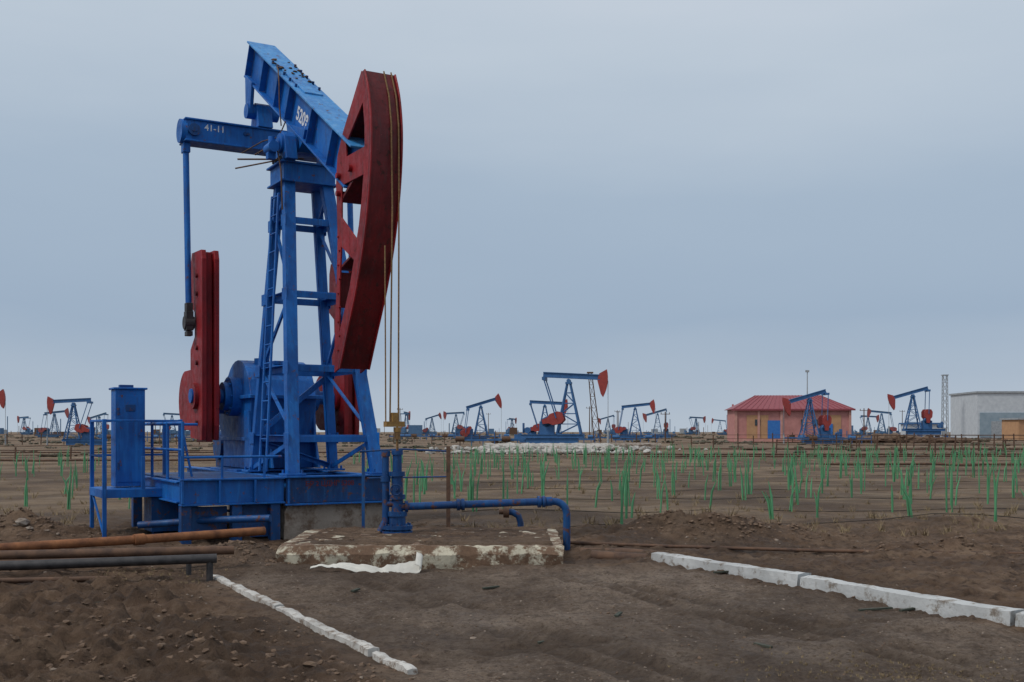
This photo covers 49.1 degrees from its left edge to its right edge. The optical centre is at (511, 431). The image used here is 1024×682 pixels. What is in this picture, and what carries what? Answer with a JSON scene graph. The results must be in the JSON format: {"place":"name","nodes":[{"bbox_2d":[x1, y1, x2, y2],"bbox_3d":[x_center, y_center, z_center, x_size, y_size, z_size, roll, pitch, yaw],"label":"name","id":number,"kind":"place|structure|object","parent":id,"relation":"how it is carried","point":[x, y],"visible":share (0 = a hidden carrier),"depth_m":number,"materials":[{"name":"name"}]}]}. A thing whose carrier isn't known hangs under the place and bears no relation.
{"place":"outdoors","nodes":[
{"label":"outdoors","id":0,"kind":"place"},
{"bbox_2d":[95,570,915,647],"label":"stones","id":1,"kind":"object","parent":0,"point":[618,613],"visible":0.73,"depth_m":10.01,"materials":[{"name":"stone"}]},
{"bbox_2d":[0,432,1023,681],"bbox_3d":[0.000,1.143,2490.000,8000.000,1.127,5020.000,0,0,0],"label":"ground","id":2,"kind":"structure","parent":0,"point":[726,608],"depth_m":11.05,"materials":[{"name":"brown soil"}]},
{"bbox_2d":[0,389,5,444],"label":"pumpjack","id":3,"kind":"object","parent":2,"relation":"on","point":[2,399],"visible":0.91,"depth_m":140.04,"materials":[{"name":"red metal"}]},
{"bbox_2d":[17,416,33,434],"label":"pumpjack","id":4,"kind":"object","parent":2,"relation":"on","point":[28,431],"visible":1,"depth_m":419.16,"materials":[{"name":"blue metal"}]},
{"bbox_2d":[35,408,68,436],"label":"pumpjack","id":5,"kind":"object","parent":2,"relation":"on","point":[46,431],"visible":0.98,"depth_m":289.50,"materials":[{"name":"blue metal"}]},
{"bbox_2d":[0,576,113,582],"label":"pipe","id":6,"kind":"object","parent":2,"relation":"on","point":[33,579],"visible":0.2,"depth_m":11.72,"materials":[{"name":"metal"}]},
{"bbox_2d":[46,396,107,444],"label":"pumpjack","id":7,"kind":"object","parent":2,"relation":"on","point":[83,430],"visible":0.89,"depth_m":134.65,"materials":[{"name":"blue metal"}]},
{"bbox_2d":[87,412,110,436],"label":"pumpjack","id":8,"kind":"object","parent":2,"relation":"on","point":[95,416],"visible":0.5,"depth_m":299.87,"materials":[{"name":"blue metal"}]},
{"bbox_2d":[0,433,199,444],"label":"wire fence","id":9,"kind":"object","parent":2,"relation":"on","point":[41,437],"visible":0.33,"depth_m":138.85,"materials":[{"name":"brown metal"}]},
{"bbox_2d":[0,445,213,458],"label":"wire fence","id":10,"kind":"object","parent":2,"relation":"on","point":[15,450],"visible":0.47,"depth_m":61.50,"materials":[{"name":"metal"}]},
{"bbox_2d":[0,554,216,581],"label":"pipe","id":11,"kind":"object","parent":2,"relation":"on","point":[209,560],"visible":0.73,"depth_m":11.63,"materials":[{"name":"black metal"}]},
{"bbox_2d":[0,546,233,560],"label":"pipe","id":12,"kind":"object","parent":2,"relation":"on","point":[12,555],"visible":0.62,"depth_m":12.33,"materials":[{"name":"brown metal"}]},
{"bbox_2d":[0,527,265,549],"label":"pipe","id":13,"kind":"object","parent":2,"relation":"on","point":[139,539],"visible":1,"depth_m":13.64,"materials":[{"name":"metal"}]},
{"bbox_2d":[98,431,193,441],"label":"pipe manifold","id":14,"kind":"object","parent":2,"relation":"on","point":[154,436],"visible":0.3,"depth_m":179.95,"materials":[{"name":"blue metal"}]},
{"bbox_2d":[90,385,228,536],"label":"control platform","id":15,"kind":"structure","parent":2,"relation":"on","point":[127,420],"depth_m":16.38,"materials":[{"name":"blue paint"}]},
{"bbox_2d":[155,413,178,435],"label":"pumpjack","id":16,"kind":"object","parent":2,"relation":"on","point":[170,427],"visible":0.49,"depth_m":329.50,"materials":[{"name":"blue metal"}]},
{"bbox_2d":[131,41,404,543],"bbox_3d":[-3.782,-2.561,17.915,4.030,8.448,8.010,0,0,-30],"label":"pumpjack","id":17,"kind":"object","parent":2,"relation":"on","point":[265,413],"visible":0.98,"depth_m":17.02,"materials":[{"name":"blue paint"}]},
{"bbox_2d":[137,515,271,528],"bbox_3d":[-4.246,1.240,15.478,1.932,0.220,0.157,0,0,9],"label":"pipe","id":18,"kind":"object","parent":17,"relation":"attached to","point":[208,520],"visible":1,"depth_m":15.44,"materials":[{"name":"metal"}]},
{"bbox_2d":[213,575,417,674],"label":"kerb","id":19,"kind":"structure","parent":2,"relation":"on","point":[365,648],"depth_m":8.91,"materials":[{"name":"white concrete"}]},
{"bbox_2d":[310,552,422,572],"bbox_3d":[-1.651,1.506,12.751,1.274,0.239,0.253,0,0,-6],"label":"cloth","id":20,"kind":"object","parent":2,"relation":"on","point":[415,566],"visible":0.93,"depth_m":12.75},
{"bbox_2d":[400,411,409,434],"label":"pumpjack","id":21,"kind":"object","parent":2,"relation":"on","point":[404,429],"visible":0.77,"depth_m":328.23,"materials":[{"name":"blue metal"}]},
{"bbox_2d":[347,433,479,443],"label":"wire fence","id":22,"kind":"object","parent":2,"relation":"on","point":[431,439],"visible":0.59,"depth_m":149.77,"materials":[{"name":"brown metal"}]},
{"bbox_2d":[276,528,563,569],"bbox_3d":[-1.077,1.589,14.299,3.379,0.561,2.497,0,0,0],"label":"concrete pad","id":23,"kind":"object","parent":2,"relation":"on","point":[458,557],"visible":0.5,"depth_m":13.09,"materials":[{"name":"grey concrete"}]},
{"bbox_2d":[359,427,569,549],"bbox_3d":[-0.649,0.765,15.069,2.815,1.770,1.074,0,0,-6],"label":"wellhead","id":24,"kind":"object","parent":23,"relation":"on","point":[393,520],"visible":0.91,"depth_m":14.69,"materials":[{"name":"blue paint"}]},
{"bbox_2d":[422,413,441,434],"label":"pumpjack","id":25,"kind":"object","parent":2,"relation":"on","point":[425,431],"visible":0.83,"depth_m":419.61,"materials":[{"name":"blue metal"}]},
{"bbox_2d":[388,431,508,439],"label":"pipe manifold","id":26,"kind":"object","parent":2,"relation":"on","point":[426,435],"visible":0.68,"depth_m":209.80,"materials":[{"name":"metal"}]},
{"bbox_2d":[443,411,464,434],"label":"pumpjack","id":27,"kind":"object","parent":2,"relation":"on","point":[460,427],"visible":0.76,"depth_m":329.69,"materials":[{"name":"blue metal"}]},
{"bbox_2d":[0,416,945,436],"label":"distant oilfield equipment","id":28,"kind":"object","parent":2,"relation":"on","point":[415,429],"visible":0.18,"depth_m":344.61,"materials":[{"name":"blue metal"}]},
{"bbox_2d":[453,393,501,438],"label":"pumpjack","id":29,"kind":"object","parent":2,"relation":"on","point":[467,431],"visible":0.94,"depth_m":184.58,"materials":[{"name":"blue metal"}]},
{"bbox_2d":[455,433,525,445],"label":"pipe manifold","id":30,"kind":"object","parent":2,"relation":"on","point":[460,439],"visible":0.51,"depth_m":124.90,"materials":[{"name":"metal"}]},
{"bbox_2d":[0,433,1012,456],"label":"distant shrubs","id":31,"kind":"object","parent":2,"relation":"on","point":[404,441],"visible":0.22,"depth_m":144.21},
{"bbox_2d":[505,418,516,433],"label":"pumpjack","id":32,"kind":"object","parent":2,"relation":"on","point":[512,424],"visible":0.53,"depth_m":479.38,"materials":[{"name":"grey metal"}]},
{"bbox_2d":[0,448,1022,465],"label":"pipeline","id":33,"kind":"object","parent":2,"relation":"on","point":[824,455],"visible":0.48,"depth_m":66.84,"materials":[{"name":"metal"}]},
{"bbox_2d":[0,442,1023,523],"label":"green reed shoots","id":34,"kind":"object","parent":2,"relation":"on","point":[624,489],"visible":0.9,"depth_m":35.30,"materials":[{"name":"green plant"}]},
{"bbox_2d":[0,507,1023,681],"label":"dirt clods","id":35,"kind":"object","parent":2,"relation":"on","point":[190,633],"visible":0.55,"depth_m":10.10,"materials":[{"name":"soil"}]},
{"bbox_2d":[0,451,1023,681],"bbox_3d":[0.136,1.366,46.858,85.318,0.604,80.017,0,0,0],"label":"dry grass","id":36,"kind":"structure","parent":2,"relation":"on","point":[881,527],"depth_m":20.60,"materials":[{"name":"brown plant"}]},
{"bbox_2d":[518,399,567,442],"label":"pumpjack","id":37,"kind":"object","parent":2,"relation":"on","point":[534,428],"visible":0.45,"depth_m":164.68,"materials":[{"name":"blue metal"}]},
{"bbox_2d":[492,431,594,443],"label":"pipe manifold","id":38,"kind":"object","parent":2,"relation":"on","point":[516,436],"visible":0.2,"depth_m":134.95,"materials":[{"name":"metal"}]},
{"bbox_2d":[425,442,707,453],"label":"rubble mound","id":39,"kind":"object","parent":2,"relation":"on","point":[542,448],"visible":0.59,"depth_m":81.74,"materials":[{"name":"white stone"}]},
{"bbox_2d":[586,406,592,434],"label":"utility pole","id":40,"kind":"object","parent":2,"relation":"on","point":[589,419],"visible":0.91,"depth_m":259.90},
{"bbox_2d":[587,372,601,442],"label":"workover rig mast","id":41,"kind":"object","parent":2,"relation":"on","point":[595,410],"visible":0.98,"depth_m":164.64,"materials":[{"name":"metal"}]},
{"bbox_2d":[598,415,615,433],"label":"pumpjack","id":42,"kind":"object","parent":2,"relation":"on","point":[613,426],"visible":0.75,"depth_m":419.53,"materials":[{"name":"blue metal"}]},
{"bbox_2d":[569,443,661,448],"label":"concrete platform","id":43,"kind":"structure","parent":2,"relation":"on","point":[654,445],"depth_m":105.03,"materials":[{"name":"grey concrete"}]},
{"bbox_2d":[520,369,608,442],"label":"pumpjack","id":44,"kind":"object","parent":43,"relation":"on","point":[546,434],"visible":0.98,"depth_m":107.56,"materials":[{"name":"blue metal"}]},
{"bbox_2d":[588,431,658,441],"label":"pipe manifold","id":45,"kind":"object","parent":2,"relation":"on","point":[617,436],"visible":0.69,"depth_m":169.90,"materials":[{"name":"blue metal"}]},
{"bbox_2d":[610,399,655,439],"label":"pumpjack","id":46,"kind":"object","parent":2,"relation":"on","point":[622,431],"visible":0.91,"depth_m":199.61,"materials":[{"name":"blue metal"}]},
{"bbox_2d":[609,431,668,438],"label":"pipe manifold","id":47,"kind":"object","parent":2,"relation":"on","point":[661,435],"visible":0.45,"depth_m":229.93,"materials":[{"name":"blue metal"}]},
{"bbox_2d":[642,408,675,437],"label":"pumpjack","id":48,"kind":"object","parent":2,"relation":"on","point":[657,412],"visible":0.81,"depth_m":269.40,"materials":[{"name":"blue metal"}]},
{"bbox_2d":[664,412,669,440],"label":"utility pole","id":49,"kind":"object","parent":2,"relation":"on","point":[665,426],"visible":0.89,"depth_m":189.90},
{"bbox_2d":[683,416,705,433],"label":"pumpjack","id":50,"kind":"object","parent":2,"relation":"on","point":[690,430],"visible":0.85,"depth_m":419.62,"materials":[{"name":"blue metal"}]},
{"bbox_2d":[711,418,726,434],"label":"pumpjack","id":51,"kind":"object","parent":2,"relation":"on","point":[724,432],"visible":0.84,"depth_m":499.48,"materials":[{"name":"blue metal"}]},
{"bbox_2d":[651,552,810,586],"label":"kerb","id":52,"kind":"structure","parent":2,"relation":"on","point":[776,576],"depth_m":12.17,"materials":[{"name":"white concrete"}]},
{"bbox_2d":[451,456,1023,528],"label":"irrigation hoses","id":53,"kind":"object","parent":2,"relation":"on","point":[757,497],"visible":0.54,"depth_m":30.84,"materials":[{"name":"black rubber"}]},
{"bbox_2d":[727,410,850,441],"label":"walls","id":54,"kind":"structure","parent":2,"relation":"on","point":[742,424],"depth_m":167.62,"materials":[{"name":"paint"}]},
{"bbox_2d":[755,419,817,424],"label":"windows","id":55,"kind":"structure","parent":54,"relation":"attached to","point":[756,421],"depth_m":167.27,"materials":[{"name":"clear glass"}]},
{"bbox_2d":[725,395,855,410],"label":"roof","id":56,"kind":"structure","parent":54,"relation":"on","point":[764,403],"depth_m":168.70,"materials":[{"name":"red metal"}]},
{"bbox_2d":[768,420,832,437],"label":"doors","id":57,"kind":"structure","parent":54,"relation":"attached to","point":[774,427],"depth_m":167.55,"materials":[{"name":"blue metal"}]},
{"bbox_2d":[570,541,1023,558],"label":"pipe","id":58,"kind":"object","parent":2,"relation":"on","point":[619,553],"visible":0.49,"depth_m":14.43,"materials":[{"name":"brown metal"}]},
{"bbox_2d":[805,370,808,393],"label":"light mast","id":59,"kind":"object","parent":2,"relation":"on","point":[807,371],"visible":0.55,"depth_m":219.91,"materials":[{"name":"grey metal"}]},
{"bbox_2d":[782,389,844,443],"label":"pumpjack","id":60,"kind":"object","parent":2,"relation":"on","point":[824,424],"visible":0.98,"depth_m":149.66,"materials":[{"name":"blue metal"}]},
{"bbox_2d":[611,433,1023,447],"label":"wire fence","id":61,"kind":"object","parent":2,"relation":"on","point":[836,438],"visible":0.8,"depth_m":112.60,"materials":[{"name":"metal"}]},
{"bbox_2d":[783,431,862,442],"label":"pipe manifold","id":62,"kind":"object","parent":2,"relation":"on","point":[792,436],"visible":0.15,"depth_m":164.90,"materials":[{"name":"metal"}]},
{"bbox_2d":[801,431,871,443],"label":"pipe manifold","id":63,"kind":"object","parent":2,"relation":"on","point":[833,436],"visible":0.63,"depth_m":147.95,"materials":[{"name":"brown metal"}]},
{"bbox_2d":[860,409,867,434],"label":"utility pole","id":64,"kind":"object","parent":2,"relation":"on","point":[863,420],"visible":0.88,"depth_m":209.95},
{"bbox_2d":[854,415,878,434],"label":"pumpjack","id":65,"kind":"object","parent":2,"relation":"on","point":[866,428],"visible":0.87,"depth_m":379.60,"materials":[{"name":"blue metal"}]},
{"bbox_2d":[867,408,899,433],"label":"pumpjack","id":66,"kind":"object","parent":2,"relation":"on","point":[892,428],"visible":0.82,"depth_m":299.57,"materials":[{"name":"blue metal"}]},
{"bbox_2d":[776,438,1023,452],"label":"wire fence","id":67,"kind":"object","parent":2,"relation":"on","point":[900,444],"visible":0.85,"depth_m":76.52,"materials":[{"name":"brown metal"}]},
{"bbox_2d":[843,433,971,442],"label":"dirt mound","id":68,"kind":"object","parent":2,"relation":"on","point":[905,439],"visible":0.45,"depth_m":155.51,"materials":[{"name":"brown soil"}]},
{"bbox_2d":[800,575,1023,626],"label":"kerb","id":69,"kind":"structure","parent":2,"relation":"on","point":[944,607],"depth_m":10.01,"materials":[{"name":"white concrete"}]},
{"bbox_2d":[887,386,944,434],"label":"pumpjack","id":70,"kind":"object","parent":2,"relation":"on","point":[925,427],"visible":0.98,"depth_m":164.47,"materials":[{"name":"blue metal"}]},
{"bbox_2d":[899,423,943,436],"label":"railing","id":71,"kind":"object","parent":2,"relation":"on","point":[934,425],"visible":0.29,"depth_m":228.00,"materials":[{"name":"metal"}]},
{"bbox_2d":[850,434,1023,450],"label":"pipeline","id":72,"kind":"object","parent":2,"relation":"on","point":[1002,435],"visible":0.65,"depth_m":92.68,"materials":[{"name":"brown metal"}]},
{"bbox_2d":[941,374,948,436],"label":"communication mast","id":73,"kind":"object","parent":2,"relation":"on","point":[943,389],"visible":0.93,"depth_m":259.55,"materials":[{"name":"grey metal"}]},
{"bbox_2d":[949,391,1023,437],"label":"warehouse","id":74,"kind":"structure","parent":2,"relation":"on","point":[977,412],"depth_m":253.89,"materials":[{"name":"grey metal"}]},
{"bbox_2d":[991,421,1001,437],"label":"doors","id":75,"kind":"structure","parent":74,"relation":"in","point":[996,426],"depth_m":253.50,"materials":[{"name":"grey metal"}]},
{"bbox_2d":[999,418,1023,439],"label":"brick shed","id":76,"kind":"structure","parent":2,"relation":"on","point":[1012,426],"depth_m":203.45,"materials":[{"name":"paint"}]},
{"bbox_2d":[0,0,1023,431],"label":"sky","id":77,"kind":"structure","parent":0,"point":[707,206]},
{"bbox_2d":[15,518,1016,649],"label":"pale rocks","id":78,"kind":"object","parent":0,"point":[22,521],"visible":0.83,"depth_m":15.82,"materials":[{"name":"concrete"}]}
]}

